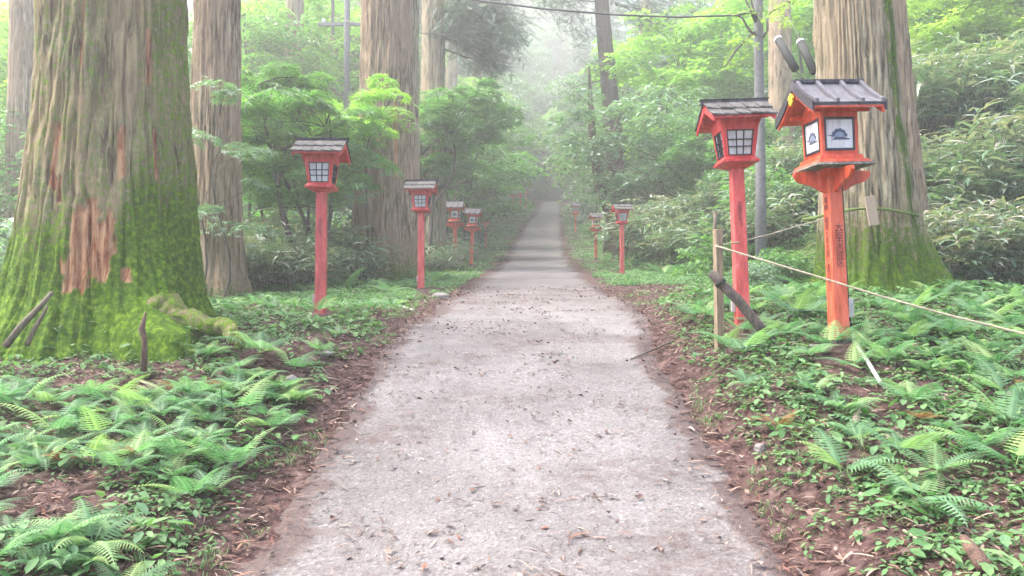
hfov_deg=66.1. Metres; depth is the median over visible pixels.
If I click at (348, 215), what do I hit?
shrub
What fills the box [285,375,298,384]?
stone
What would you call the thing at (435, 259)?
dwarf bamboo
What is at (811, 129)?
window
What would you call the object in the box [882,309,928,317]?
fern
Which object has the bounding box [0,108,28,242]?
broadleaf tree
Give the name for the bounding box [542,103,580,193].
broadleaf tree
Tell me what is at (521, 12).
conifer
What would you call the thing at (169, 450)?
fern
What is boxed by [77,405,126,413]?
fern
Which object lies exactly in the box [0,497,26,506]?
fern
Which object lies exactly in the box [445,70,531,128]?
broadleaf tree
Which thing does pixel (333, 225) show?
dwarf bamboo
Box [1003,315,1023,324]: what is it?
fern
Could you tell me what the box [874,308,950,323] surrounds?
fern
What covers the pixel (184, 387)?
fern
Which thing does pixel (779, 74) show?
cedar tree
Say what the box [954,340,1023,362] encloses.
fern
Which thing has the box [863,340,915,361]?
fern
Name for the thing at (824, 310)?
fern
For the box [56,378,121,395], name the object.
fern
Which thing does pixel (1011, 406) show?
fern
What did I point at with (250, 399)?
fern
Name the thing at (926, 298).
fern
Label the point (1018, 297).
fern
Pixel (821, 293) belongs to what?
fern
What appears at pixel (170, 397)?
fern
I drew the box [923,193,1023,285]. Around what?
dwarf bamboo
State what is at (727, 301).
fern
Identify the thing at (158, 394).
fern
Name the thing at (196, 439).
fern
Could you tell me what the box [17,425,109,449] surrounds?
fern
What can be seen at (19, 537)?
fern
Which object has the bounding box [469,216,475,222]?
window
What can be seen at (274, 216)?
dwarf bamboo
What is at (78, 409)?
fern
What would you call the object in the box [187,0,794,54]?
sky
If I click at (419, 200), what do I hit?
window
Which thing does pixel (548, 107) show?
broadleaf tree
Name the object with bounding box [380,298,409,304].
fern
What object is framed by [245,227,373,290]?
dwarf bamboo
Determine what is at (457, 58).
conifer
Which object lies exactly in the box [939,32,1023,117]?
dwarf bamboo
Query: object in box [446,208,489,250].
shrub
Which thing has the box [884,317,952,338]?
fern
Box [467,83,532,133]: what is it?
broadleaf tree
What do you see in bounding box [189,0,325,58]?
broadleaf tree
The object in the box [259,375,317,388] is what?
fern
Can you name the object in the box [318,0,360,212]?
utility pole
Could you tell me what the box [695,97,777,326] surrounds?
lantern
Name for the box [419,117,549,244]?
broadleaf tree
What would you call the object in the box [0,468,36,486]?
fern
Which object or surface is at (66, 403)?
fern
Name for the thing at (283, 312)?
fern
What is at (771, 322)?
fern
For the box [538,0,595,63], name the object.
broadleaf tree
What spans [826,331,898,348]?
fern
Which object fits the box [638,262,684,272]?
fern
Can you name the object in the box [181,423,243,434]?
fern
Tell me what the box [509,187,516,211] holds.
lantern
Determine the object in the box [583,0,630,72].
conifer
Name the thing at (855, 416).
fallen stick
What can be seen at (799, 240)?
fern
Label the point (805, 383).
fern
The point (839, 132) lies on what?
window
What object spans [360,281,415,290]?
fern
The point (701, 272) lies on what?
fern
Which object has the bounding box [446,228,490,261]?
dwarf bamboo
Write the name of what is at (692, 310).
fern
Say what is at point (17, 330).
stick
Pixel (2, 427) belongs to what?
fern
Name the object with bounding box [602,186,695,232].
dwarf bamboo
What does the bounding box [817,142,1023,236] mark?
dwarf bamboo
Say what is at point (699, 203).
shrub
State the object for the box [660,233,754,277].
shrub
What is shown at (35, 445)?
fern
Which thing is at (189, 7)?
conifer
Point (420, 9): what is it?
conifer
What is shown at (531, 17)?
broadleaf tree
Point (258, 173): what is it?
maple tree
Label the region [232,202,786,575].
path
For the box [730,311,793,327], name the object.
fern
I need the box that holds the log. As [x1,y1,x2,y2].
[707,269,778,342]
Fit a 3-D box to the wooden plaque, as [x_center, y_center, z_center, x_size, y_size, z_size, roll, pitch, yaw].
[4.298,-0.923,9.404,0.120,0.352,0.024,-9,-1,0]
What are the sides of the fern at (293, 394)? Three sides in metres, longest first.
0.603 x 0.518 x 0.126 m
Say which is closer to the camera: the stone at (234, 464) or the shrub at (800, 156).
the stone at (234, 464)
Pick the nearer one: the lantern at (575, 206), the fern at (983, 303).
the fern at (983, 303)
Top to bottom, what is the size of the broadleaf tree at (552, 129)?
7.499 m
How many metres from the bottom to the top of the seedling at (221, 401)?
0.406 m
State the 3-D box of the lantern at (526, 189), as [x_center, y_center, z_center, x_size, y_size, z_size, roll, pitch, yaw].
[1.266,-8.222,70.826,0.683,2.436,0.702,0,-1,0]
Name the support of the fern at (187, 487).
on the ground at (738, 448)
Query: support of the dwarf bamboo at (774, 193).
on the ground at (738, 448)
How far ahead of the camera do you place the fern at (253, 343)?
6.87 m
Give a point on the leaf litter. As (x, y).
(776, 508)
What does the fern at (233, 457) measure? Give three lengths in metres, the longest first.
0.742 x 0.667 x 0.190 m
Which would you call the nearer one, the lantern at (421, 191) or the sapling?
the sapling
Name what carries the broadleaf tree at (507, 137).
on the ground at (738, 448)
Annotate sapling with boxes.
[190,76,279,298]
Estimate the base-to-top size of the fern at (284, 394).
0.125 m
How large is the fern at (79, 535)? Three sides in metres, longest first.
0.756 x 0.650 x 0.157 m
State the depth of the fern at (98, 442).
4.88 m
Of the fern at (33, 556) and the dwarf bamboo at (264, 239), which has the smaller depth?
the fern at (33, 556)
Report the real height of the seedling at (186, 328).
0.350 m
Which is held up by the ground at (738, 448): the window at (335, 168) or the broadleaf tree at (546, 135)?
the broadleaf tree at (546, 135)
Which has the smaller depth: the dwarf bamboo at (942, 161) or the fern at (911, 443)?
the fern at (911, 443)
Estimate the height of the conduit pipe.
0.383 m
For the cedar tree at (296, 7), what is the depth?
30.99 m
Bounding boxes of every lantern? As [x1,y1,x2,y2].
[290,137,351,313]
[403,179,438,287]
[446,200,464,265]
[463,207,482,265]
[480,212,490,247]
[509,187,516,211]
[516,185,523,211]
[522,183,529,208]
[571,202,580,232]
[588,212,603,259]
[610,203,633,272]
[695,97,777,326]
[775,79,887,343]
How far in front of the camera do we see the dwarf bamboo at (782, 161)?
19.63 m
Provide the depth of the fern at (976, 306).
7.87 m
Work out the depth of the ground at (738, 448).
5.48 m
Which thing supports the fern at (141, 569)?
on the ground at (738, 448)
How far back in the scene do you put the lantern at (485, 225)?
39.76 m
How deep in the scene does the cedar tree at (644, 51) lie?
44.09 m
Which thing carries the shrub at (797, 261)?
on the ground at (738, 448)
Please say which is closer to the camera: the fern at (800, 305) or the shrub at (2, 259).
the fern at (800, 305)
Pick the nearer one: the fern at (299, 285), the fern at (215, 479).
the fern at (215, 479)
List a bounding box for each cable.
[334,18,486,39]
[472,0,756,17]
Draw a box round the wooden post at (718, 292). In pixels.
[713,229,723,350]
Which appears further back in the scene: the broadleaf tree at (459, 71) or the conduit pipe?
the broadleaf tree at (459, 71)
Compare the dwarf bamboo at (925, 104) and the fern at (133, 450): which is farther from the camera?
the dwarf bamboo at (925, 104)
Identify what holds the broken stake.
on the ground at (738, 448)
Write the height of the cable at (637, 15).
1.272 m
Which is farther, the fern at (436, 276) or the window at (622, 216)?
the window at (622, 216)
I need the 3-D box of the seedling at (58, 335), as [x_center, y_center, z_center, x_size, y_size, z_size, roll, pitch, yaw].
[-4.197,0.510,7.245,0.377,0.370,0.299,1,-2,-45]
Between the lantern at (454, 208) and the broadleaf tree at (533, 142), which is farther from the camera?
the broadleaf tree at (533, 142)
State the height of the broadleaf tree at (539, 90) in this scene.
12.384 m
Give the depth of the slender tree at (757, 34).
15.49 m
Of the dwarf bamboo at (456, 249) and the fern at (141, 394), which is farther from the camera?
the dwarf bamboo at (456, 249)
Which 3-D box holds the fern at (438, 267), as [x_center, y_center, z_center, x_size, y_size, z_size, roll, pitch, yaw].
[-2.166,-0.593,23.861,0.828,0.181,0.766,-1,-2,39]
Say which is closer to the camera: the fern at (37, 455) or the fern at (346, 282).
the fern at (37, 455)
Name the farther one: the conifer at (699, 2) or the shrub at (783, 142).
the conifer at (699, 2)
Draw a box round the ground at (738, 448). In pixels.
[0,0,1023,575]
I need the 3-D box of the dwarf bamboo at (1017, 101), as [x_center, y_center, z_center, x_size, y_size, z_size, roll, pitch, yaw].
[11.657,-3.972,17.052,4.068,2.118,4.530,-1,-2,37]
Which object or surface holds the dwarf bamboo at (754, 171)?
on the ground at (738, 448)
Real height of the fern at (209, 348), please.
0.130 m
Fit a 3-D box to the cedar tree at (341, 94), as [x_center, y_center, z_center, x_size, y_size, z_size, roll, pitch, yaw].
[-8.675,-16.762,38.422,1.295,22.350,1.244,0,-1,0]
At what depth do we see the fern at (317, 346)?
7.37 m
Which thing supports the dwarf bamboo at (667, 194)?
on the ground at (738, 448)
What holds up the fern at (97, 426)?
on the ground at (738, 448)
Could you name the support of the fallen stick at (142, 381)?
on the ground at (738, 448)
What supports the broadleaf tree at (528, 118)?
on the ground at (738, 448)
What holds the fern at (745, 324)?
on the ground at (738, 448)
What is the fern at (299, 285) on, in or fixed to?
on the ground at (738, 448)
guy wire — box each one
[756,2,800,77]
[781,0,815,74]
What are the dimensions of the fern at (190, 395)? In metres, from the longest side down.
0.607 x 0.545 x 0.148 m
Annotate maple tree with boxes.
[241,61,402,283]
[241,85,354,224]
[312,73,417,276]
[419,77,525,258]
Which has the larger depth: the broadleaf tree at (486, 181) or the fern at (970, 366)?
the broadleaf tree at (486, 181)
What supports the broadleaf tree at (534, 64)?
on the ground at (738, 448)
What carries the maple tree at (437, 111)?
on the ground at (738, 448)
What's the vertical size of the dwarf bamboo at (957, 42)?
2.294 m
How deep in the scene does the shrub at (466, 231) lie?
32.95 m
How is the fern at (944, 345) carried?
on the ground at (738, 448)
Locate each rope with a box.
[715,245,1023,334]
[717,219,822,245]
[802,207,918,220]
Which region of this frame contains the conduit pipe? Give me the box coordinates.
[850,329,882,384]
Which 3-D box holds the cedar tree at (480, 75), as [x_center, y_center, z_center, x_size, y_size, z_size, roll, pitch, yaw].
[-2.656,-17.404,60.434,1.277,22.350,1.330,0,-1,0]
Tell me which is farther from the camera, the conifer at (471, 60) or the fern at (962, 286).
the conifer at (471, 60)
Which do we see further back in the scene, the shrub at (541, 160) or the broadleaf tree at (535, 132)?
the shrub at (541, 160)
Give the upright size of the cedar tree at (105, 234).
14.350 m
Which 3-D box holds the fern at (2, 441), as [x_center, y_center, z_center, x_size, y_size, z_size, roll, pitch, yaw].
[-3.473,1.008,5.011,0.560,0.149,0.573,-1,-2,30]
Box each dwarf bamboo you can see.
[243,205,336,283]
[243,205,363,276]
[243,213,339,279]
[243,219,354,290]
[243,226,335,284]
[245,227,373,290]
[267,221,395,283]
[329,244,404,280]
[425,232,478,269]
[425,241,470,271]
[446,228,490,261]
[579,194,712,259]
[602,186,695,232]
[622,206,730,265]
[626,191,696,242]
[640,176,696,206]
[656,183,729,234]
[692,165,783,212]
[699,193,817,249]
[718,175,817,227]
[724,150,793,187]
[749,135,803,180]
[795,169,1023,244]
[801,203,1023,287]
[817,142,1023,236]
[910,28,1023,129]
[910,37,1023,141]
[912,29,1023,121]
[920,121,1023,217]
[922,97,1023,194]
[922,131,1023,217]
[923,190,1023,286]
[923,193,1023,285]
[926,202,1023,285]
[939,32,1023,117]
[942,201,1023,286]
[951,62,1023,138]
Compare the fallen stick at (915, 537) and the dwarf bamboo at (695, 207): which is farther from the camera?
the dwarf bamboo at (695, 207)
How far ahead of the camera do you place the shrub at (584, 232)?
43.91 m
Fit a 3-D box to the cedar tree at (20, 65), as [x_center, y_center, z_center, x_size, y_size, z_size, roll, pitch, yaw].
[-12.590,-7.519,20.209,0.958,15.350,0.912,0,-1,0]
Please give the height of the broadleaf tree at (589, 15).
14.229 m
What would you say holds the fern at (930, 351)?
on the ground at (738, 448)
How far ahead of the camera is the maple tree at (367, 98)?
16.51 m
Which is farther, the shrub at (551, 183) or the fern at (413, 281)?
the shrub at (551, 183)
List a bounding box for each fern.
[0,373,68,402]
[0,377,25,388]
[0,377,39,402]
[0,397,104,429]
[0,420,25,430]
[0,420,67,440]
[0,432,33,444]
[0,434,86,468]
[0,441,33,455]
[0,450,32,466]
[0,459,34,473]
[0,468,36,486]
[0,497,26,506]
[0,508,57,557]
[0,509,127,548]
[0,517,67,555]
[0,522,18,530]
[0,538,92,568]
[3,375,71,401]
[10,436,83,466]
[15,388,87,403]
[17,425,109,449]
[17,498,154,566]
[22,395,116,422]
[29,537,135,571]
[40,433,131,462]
[40,449,88,460]
[53,396,99,407]
[55,436,170,470]
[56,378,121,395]
[57,406,150,436]
[67,375,144,402]
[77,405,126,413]
[84,405,139,423]
[84,426,194,455]
[88,560,182,575]
[95,385,168,400]
[96,438,148,450]
[100,418,186,444]
[108,366,158,375]
[109,382,193,408]
[111,396,173,422]
[119,445,159,461]
[120,450,200,475]
[123,392,204,415]
[127,385,170,394]
[131,467,230,495]
[138,379,220,404]
[139,408,211,435]
[144,435,234,459]
[145,387,181,397]
[155,380,186,388]
[156,380,268,397]
[156,391,229,410]
[161,376,229,393]
[167,440,280,466]
[169,432,226,446]
[171,401,241,424]
[177,462,240,490]
[181,340,233,354]
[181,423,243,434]
[194,374,274,410]
[208,331,302,354]
[208,378,239,386]
[209,366,271,389]
[209,367,264,378]
[210,354,262,375]
[210,383,255,399]
[212,426,278,454]
[222,297,244,305]
[228,408,308,428]
[234,384,283,392]
[241,367,288,376]
[243,402,296,416]
[246,292,271,301]
[252,384,315,399]
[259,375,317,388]
[260,296,296,308]
[261,386,320,402]
[264,343,320,368]
[273,309,301,315]
[286,282,314,287]
[289,294,334,311]
[294,338,335,349]
[324,324,350,334]
[327,267,364,286]
[349,278,391,283]
[351,297,383,306]
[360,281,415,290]
[365,278,390,284]
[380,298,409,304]
[404,278,426,283]
[408,269,449,281]
[427,270,459,276]
[431,266,448,270]
[613,255,642,264]
[619,253,646,264]
[637,269,653,274]
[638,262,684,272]
[666,294,724,316]
[680,304,733,317]
[688,323,780,351]
[693,270,711,275]
[696,327,747,341]
[702,284,766,305]
[724,317,760,330]
[726,368,769,387]
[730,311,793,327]
[740,328,785,338]
[749,287,826,314]
[750,289,803,300]
[750,299,772,309]
[756,410,796,424]
[761,317,815,334]
[768,285,807,299]
[771,298,860,312]
[771,343,838,357]
[773,284,795,291]
[776,275,826,300]
[782,320,871,344]
[785,237,807,241]
[786,373,843,390]
[792,296,823,304]
[792,313,865,334]
[792,426,915,472]
[796,281,825,291]
[797,390,890,410]
[808,294,856,304]
[814,339,885,364]
[815,305,875,317]
[823,419,895,445]
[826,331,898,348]
[828,414,952,453]
[843,323,898,337]
[854,459,1001,526]
[858,294,904,306]
[860,378,950,402]
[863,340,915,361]
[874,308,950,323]
[876,284,936,312]
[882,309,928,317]
[882,442,993,471]
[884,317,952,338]
[898,355,969,370]
[899,292,951,303]
[903,410,941,419]
[904,345,966,356]
[909,281,963,295]
[917,426,1023,450]
[918,313,984,333]
[919,418,984,429]
[921,335,970,344]
[922,308,954,314]
[930,340,966,348]
[935,429,1023,464]
[937,279,983,289]
[937,294,1016,308]
[939,372,1023,428]
[944,315,977,324]
[948,333,1023,351]
[952,360,1001,368]
[953,287,1018,300]
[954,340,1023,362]
[957,295,1023,320]
[958,356,1023,393]
[962,321,1023,330]
[964,308,1023,324]
[964,320,988,330]
[971,366,1023,377]
[982,285,1023,297]
[983,280,1017,289]
[990,329,1023,338]
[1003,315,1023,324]
[1008,291,1023,307]
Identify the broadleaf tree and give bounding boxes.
[0,1,34,166]
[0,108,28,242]
[187,0,341,174]
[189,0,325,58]
[241,0,360,116]
[280,0,453,128]
[354,105,484,188]
[419,47,491,104]
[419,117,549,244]
[420,103,540,204]
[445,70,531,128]
[445,74,518,151]
[453,96,542,224]
[460,92,527,154]
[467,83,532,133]
[488,73,539,129]
[492,119,536,197]
[496,36,558,105]
[500,69,558,153]
[501,1,567,40]
[503,94,540,141]
[513,86,543,116]
[514,0,593,84]
[520,21,588,86]
[524,108,565,201]
[526,80,563,155]
[535,82,716,249]
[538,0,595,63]
[539,89,596,192]
[539,102,634,211]
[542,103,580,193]
[543,73,630,139]
[545,103,638,184]
[547,0,595,38]
[551,101,684,206]
[561,39,706,130]
[579,3,768,176]
[618,0,753,130]
[654,111,792,196]
[673,0,814,97]
[690,0,815,138]
[906,0,1023,66]
[906,0,1023,67]
[906,0,1023,73]
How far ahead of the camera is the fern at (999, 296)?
8.79 m
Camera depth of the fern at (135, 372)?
6.54 m
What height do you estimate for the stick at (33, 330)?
0.353 m
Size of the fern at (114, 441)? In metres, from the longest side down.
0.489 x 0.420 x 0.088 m
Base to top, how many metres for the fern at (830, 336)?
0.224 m
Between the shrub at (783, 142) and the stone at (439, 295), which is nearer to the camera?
the stone at (439, 295)
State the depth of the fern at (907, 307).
8.15 m
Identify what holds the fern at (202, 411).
on the ground at (738, 448)
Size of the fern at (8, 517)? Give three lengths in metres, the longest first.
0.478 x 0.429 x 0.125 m
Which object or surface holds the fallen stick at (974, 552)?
on the ground at (738, 448)
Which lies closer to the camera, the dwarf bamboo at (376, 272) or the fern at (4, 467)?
the fern at (4, 467)
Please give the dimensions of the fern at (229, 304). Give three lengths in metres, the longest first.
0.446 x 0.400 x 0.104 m
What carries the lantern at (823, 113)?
on the ground at (738, 448)
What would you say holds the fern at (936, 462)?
on the ground at (738, 448)
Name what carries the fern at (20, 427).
on the ground at (738, 448)
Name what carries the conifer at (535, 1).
on the ground at (738, 448)
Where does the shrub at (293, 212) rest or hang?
on the ground at (738, 448)
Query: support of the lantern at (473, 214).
on the ground at (738, 448)
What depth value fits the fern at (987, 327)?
7.36 m
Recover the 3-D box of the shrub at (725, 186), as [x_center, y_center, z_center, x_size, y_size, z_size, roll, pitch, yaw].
[6.281,-2.034,19.272,3.227,1.801,3.512,1,-2,-24]
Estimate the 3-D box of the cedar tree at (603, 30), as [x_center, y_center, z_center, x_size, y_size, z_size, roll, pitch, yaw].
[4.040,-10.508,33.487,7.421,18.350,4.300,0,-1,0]
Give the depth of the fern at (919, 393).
5.53 m
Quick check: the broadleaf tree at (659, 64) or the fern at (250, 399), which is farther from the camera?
the broadleaf tree at (659, 64)
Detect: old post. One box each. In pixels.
[655,235,659,262]
[713,211,716,287]
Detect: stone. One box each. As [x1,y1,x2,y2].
[230,459,242,467]
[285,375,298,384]
[318,350,333,356]
[432,292,450,299]
[754,443,766,453]
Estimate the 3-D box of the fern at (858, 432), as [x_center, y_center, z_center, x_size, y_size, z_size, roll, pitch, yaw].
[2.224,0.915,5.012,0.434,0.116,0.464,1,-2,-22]
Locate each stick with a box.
[2,291,53,348]
[24,306,48,345]
[130,376,166,390]
[630,340,673,359]
[851,401,863,426]
[902,529,959,567]
[958,534,994,574]
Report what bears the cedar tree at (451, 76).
on the ground at (738, 448)
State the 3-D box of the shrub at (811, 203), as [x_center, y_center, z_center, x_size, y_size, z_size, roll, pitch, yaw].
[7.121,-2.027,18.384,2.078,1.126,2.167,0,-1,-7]
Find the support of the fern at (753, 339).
on the ground at (738, 448)
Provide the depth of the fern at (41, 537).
3.86 m
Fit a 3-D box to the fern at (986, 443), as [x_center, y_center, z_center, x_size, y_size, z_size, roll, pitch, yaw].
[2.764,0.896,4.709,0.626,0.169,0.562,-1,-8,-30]
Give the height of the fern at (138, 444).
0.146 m
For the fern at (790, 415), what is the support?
on the ground at (738, 448)
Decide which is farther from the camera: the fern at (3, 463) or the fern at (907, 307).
the fern at (907, 307)
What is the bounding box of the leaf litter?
[0,280,1023,575]
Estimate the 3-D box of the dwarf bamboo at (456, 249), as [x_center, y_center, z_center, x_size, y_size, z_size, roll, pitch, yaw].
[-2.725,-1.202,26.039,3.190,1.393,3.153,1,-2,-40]
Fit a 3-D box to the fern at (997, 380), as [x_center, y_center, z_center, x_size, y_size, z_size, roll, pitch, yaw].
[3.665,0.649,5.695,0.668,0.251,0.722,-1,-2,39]
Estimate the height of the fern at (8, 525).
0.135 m
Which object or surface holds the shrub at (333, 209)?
on the ground at (738, 448)
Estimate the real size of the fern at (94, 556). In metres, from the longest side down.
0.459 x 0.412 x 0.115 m
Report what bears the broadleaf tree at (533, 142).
on the ground at (738, 448)
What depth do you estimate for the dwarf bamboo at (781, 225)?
17.45 m
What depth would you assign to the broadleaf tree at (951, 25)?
22.98 m
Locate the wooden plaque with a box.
[864,195,878,225]
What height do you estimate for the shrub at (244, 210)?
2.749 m
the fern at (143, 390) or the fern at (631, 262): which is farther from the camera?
the fern at (631, 262)
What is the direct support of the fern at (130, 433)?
on the ground at (738, 448)
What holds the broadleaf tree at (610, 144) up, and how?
on the ground at (738, 448)
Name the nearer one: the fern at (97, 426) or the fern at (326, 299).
the fern at (97, 426)
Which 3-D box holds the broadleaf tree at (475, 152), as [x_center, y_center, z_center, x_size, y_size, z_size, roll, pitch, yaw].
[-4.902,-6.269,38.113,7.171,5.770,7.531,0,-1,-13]
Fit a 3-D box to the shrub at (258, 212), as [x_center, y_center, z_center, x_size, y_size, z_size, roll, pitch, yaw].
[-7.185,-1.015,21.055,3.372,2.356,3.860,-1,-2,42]
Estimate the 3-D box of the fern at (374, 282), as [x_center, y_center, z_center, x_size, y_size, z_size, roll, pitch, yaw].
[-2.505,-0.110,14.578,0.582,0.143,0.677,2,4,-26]
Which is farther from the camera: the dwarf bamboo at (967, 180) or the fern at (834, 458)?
the dwarf bamboo at (967, 180)
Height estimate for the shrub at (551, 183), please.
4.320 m
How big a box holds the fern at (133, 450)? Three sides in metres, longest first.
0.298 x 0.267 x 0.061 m
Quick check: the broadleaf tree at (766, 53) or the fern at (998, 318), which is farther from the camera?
the broadleaf tree at (766, 53)
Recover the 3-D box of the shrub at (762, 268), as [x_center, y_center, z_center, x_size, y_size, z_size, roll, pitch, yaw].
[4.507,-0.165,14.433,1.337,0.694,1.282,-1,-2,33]
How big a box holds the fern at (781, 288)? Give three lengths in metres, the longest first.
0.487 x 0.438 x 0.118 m
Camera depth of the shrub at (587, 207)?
55.17 m
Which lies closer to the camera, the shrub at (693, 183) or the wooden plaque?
the wooden plaque
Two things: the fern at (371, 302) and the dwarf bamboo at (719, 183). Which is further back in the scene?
the dwarf bamboo at (719, 183)
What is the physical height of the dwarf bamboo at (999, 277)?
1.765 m
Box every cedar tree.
[0,0,244,362]
[4,0,33,245]
[190,0,253,298]
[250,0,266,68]
[283,0,303,187]
[325,0,342,169]
[349,0,426,281]
[351,0,360,107]
[412,0,419,178]
[419,0,542,267]
[445,0,456,199]
[472,2,483,197]
[525,0,689,255]
[587,66,628,259]
[640,0,652,165]
[768,0,794,148]
[809,0,957,294]
[894,0,930,229]
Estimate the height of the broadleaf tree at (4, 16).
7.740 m
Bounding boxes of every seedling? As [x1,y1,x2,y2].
[39,325,77,347]
[166,326,199,357]
[187,381,252,425]
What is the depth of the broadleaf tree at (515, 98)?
53.65 m
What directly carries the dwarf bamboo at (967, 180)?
on the ground at (738, 448)
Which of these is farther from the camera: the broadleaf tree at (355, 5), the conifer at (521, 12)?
the conifer at (521, 12)
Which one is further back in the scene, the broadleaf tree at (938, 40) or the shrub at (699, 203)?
the broadleaf tree at (938, 40)
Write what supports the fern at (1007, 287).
on the ground at (738, 448)
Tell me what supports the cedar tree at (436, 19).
on the ground at (738, 448)
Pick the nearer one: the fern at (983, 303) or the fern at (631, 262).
the fern at (983, 303)
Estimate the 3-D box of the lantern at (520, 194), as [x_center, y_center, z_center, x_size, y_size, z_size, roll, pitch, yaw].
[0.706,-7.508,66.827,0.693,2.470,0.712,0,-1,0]
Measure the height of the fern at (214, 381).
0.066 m
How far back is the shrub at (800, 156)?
19.30 m
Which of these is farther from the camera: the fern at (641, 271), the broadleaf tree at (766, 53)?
the broadleaf tree at (766, 53)
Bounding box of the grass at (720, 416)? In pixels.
[42,292,982,575]
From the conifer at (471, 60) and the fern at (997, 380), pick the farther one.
the conifer at (471, 60)
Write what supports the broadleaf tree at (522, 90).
on the ground at (738, 448)
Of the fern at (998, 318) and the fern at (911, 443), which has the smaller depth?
the fern at (911, 443)
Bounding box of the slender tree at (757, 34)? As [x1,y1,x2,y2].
[722,0,808,275]
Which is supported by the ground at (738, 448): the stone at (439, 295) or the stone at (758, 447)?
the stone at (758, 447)
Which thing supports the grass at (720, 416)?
on the ground at (738, 448)
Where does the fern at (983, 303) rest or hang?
on the ground at (738, 448)
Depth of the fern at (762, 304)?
8.28 m
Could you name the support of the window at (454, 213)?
in the lantern at (454, 208)
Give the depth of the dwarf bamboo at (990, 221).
12.17 m
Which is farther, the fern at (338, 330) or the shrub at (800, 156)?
the shrub at (800, 156)
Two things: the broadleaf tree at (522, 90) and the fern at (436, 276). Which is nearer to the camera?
the fern at (436, 276)
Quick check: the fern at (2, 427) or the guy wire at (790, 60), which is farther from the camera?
the guy wire at (790, 60)
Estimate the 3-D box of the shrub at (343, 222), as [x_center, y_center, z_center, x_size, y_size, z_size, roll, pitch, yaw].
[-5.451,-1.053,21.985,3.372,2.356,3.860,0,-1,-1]
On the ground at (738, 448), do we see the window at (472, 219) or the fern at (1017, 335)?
the fern at (1017, 335)
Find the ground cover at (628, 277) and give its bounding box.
[0,153,1023,575]
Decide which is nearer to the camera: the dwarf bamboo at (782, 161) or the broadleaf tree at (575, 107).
the dwarf bamboo at (782, 161)
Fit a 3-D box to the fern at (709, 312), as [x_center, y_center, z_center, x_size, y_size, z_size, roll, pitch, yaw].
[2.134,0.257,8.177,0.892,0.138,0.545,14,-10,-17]
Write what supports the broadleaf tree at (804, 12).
on the ground at (738, 448)
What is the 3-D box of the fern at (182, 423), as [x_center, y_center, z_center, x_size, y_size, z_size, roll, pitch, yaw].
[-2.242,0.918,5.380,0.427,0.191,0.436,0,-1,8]
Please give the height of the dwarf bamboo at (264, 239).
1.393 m
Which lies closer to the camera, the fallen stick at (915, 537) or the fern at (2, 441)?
the fallen stick at (915, 537)
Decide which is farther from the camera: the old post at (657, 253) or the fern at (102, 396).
the old post at (657, 253)
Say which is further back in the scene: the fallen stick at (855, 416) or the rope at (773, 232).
the rope at (773, 232)
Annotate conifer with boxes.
[187,0,192,26]
[419,0,421,104]
[419,2,483,97]
[445,0,500,90]
[482,0,524,92]
[505,0,546,85]
[520,0,558,77]
[554,0,597,88]
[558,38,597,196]
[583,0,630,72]
[613,0,662,153]
[653,0,694,132]
[669,0,722,62]
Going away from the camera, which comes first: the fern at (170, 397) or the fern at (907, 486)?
the fern at (907, 486)
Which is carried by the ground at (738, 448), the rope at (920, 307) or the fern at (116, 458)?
the fern at (116, 458)
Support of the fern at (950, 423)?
on the ground at (738, 448)
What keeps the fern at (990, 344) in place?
on the ground at (738, 448)
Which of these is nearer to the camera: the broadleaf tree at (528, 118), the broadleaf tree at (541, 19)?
the broadleaf tree at (528, 118)
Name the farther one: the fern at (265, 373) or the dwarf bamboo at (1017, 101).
the dwarf bamboo at (1017, 101)
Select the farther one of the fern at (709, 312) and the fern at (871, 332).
the fern at (709, 312)
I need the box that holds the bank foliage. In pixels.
[242,114,1020,280]
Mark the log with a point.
(735, 297)
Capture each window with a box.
[308,162,329,181]
[332,163,337,184]
[413,195,425,206]
[451,210,457,217]
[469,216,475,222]
[619,213,626,220]
[714,131,723,159]
[726,129,753,154]
[803,118,819,156]
[824,117,854,150]
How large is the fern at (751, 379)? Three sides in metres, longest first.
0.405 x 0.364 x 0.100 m
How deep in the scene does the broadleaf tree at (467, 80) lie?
55.35 m
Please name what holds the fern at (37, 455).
on the ground at (738, 448)
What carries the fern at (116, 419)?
on the ground at (738, 448)
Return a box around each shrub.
[0,217,13,270]
[0,240,7,272]
[242,197,256,219]
[243,207,291,236]
[243,207,315,233]
[288,208,350,243]
[302,193,352,218]
[303,201,351,217]
[328,209,351,238]
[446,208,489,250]
[446,212,476,244]
[515,171,556,197]
[518,161,562,197]
[534,153,579,192]
[541,164,571,196]
[560,192,601,222]
[578,221,601,235]
[597,219,625,241]
[654,196,705,229]
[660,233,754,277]
[667,170,703,212]
[673,173,725,218]
[680,129,789,198]
[686,210,782,247]
[691,165,817,235]
[702,145,786,203]
[716,133,797,182]
[727,261,786,286]
[731,246,813,285]
[767,126,799,147]
[775,182,817,218]
[782,142,805,189]
[917,116,934,137]
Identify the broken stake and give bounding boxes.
[138,312,147,371]
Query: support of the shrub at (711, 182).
on the ground at (738, 448)
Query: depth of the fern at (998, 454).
4.53 m
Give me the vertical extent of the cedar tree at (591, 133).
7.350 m
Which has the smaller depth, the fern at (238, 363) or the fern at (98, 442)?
the fern at (98, 442)
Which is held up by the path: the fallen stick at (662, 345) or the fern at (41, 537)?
the fallen stick at (662, 345)
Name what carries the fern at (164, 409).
on the ground at (738, 448)
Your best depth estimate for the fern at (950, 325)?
7.27 m
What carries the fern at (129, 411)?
on the ground at (738, 448)
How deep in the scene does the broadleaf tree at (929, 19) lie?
25.96 m
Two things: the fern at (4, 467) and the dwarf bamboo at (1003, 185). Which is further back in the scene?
the dwarf bamboo at (1003, 185)
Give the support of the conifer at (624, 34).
on the ground at (738, 448)

